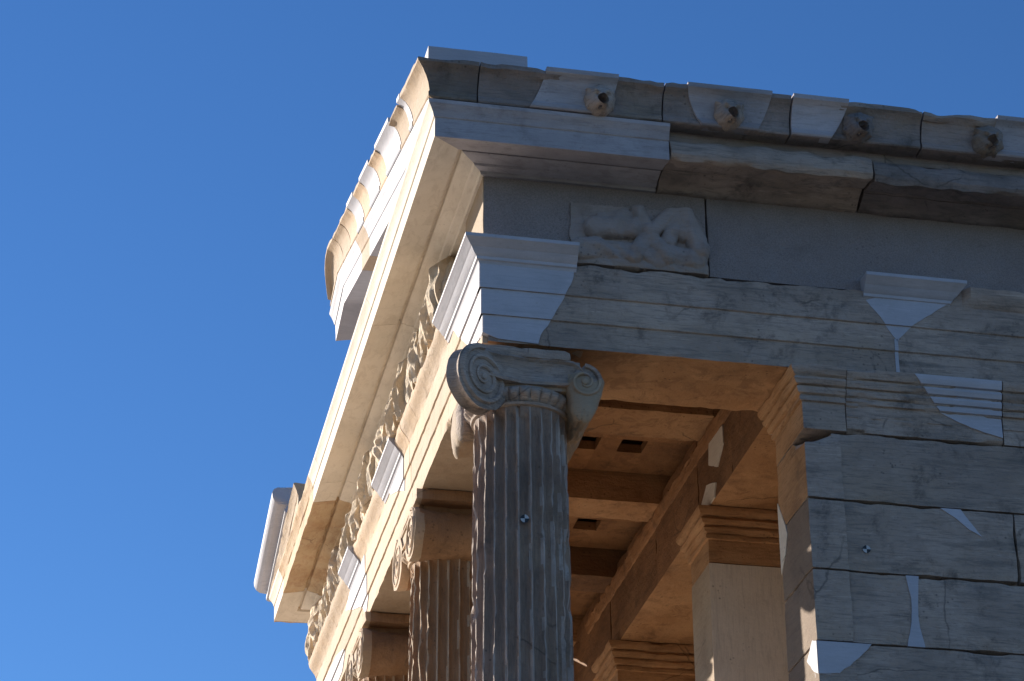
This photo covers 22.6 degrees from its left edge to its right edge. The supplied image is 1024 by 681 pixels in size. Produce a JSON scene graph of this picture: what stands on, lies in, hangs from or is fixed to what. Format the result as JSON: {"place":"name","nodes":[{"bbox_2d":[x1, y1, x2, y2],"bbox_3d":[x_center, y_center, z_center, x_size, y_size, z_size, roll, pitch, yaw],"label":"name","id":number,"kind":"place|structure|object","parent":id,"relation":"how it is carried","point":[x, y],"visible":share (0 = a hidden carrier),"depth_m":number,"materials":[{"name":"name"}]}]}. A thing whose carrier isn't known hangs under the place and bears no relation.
{"place":"outdoors","nodes":[
{"label":"outdoors","id":0,"kind":"place"},
{"bbox_2d":[0,0,1023,680],"label":"sky","id":1,"kind":"structure","parent":0,"point":[178,178],"materials":[{"name":"blue"}]},
{"bbox_2d":[254,46,1023,680],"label":"temple","id":2,"kind":"structure","parent":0,"point":[700,382],"depth_m":10.73,"materials":[{"name":"stone"}]},
{"bbox_2d":[520,515,528,521],"bbox_3d":[0.050,0.693,9.992,0.033,0.033,0.006,5,-28,-10],"label":"survey target","id":3,"kind":"object","parent":2,"relation":"attached to","point":[524,518],"visible":1,"depth_m":9.99,"materials":[{"name":"multicoloured"}]},
{"bbox_2d":[863,545,870,552],"bbox_3d":[1.414,0.832,10.237,0.033,0.033,0.002,5,-28,-10],"label":"survey target","id":4,"kind":"object","parent":2,"relation":"attached to","point":[866,549],"visible":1,"depth_m":10.24,"materials":[{"name":"multicoloured"}]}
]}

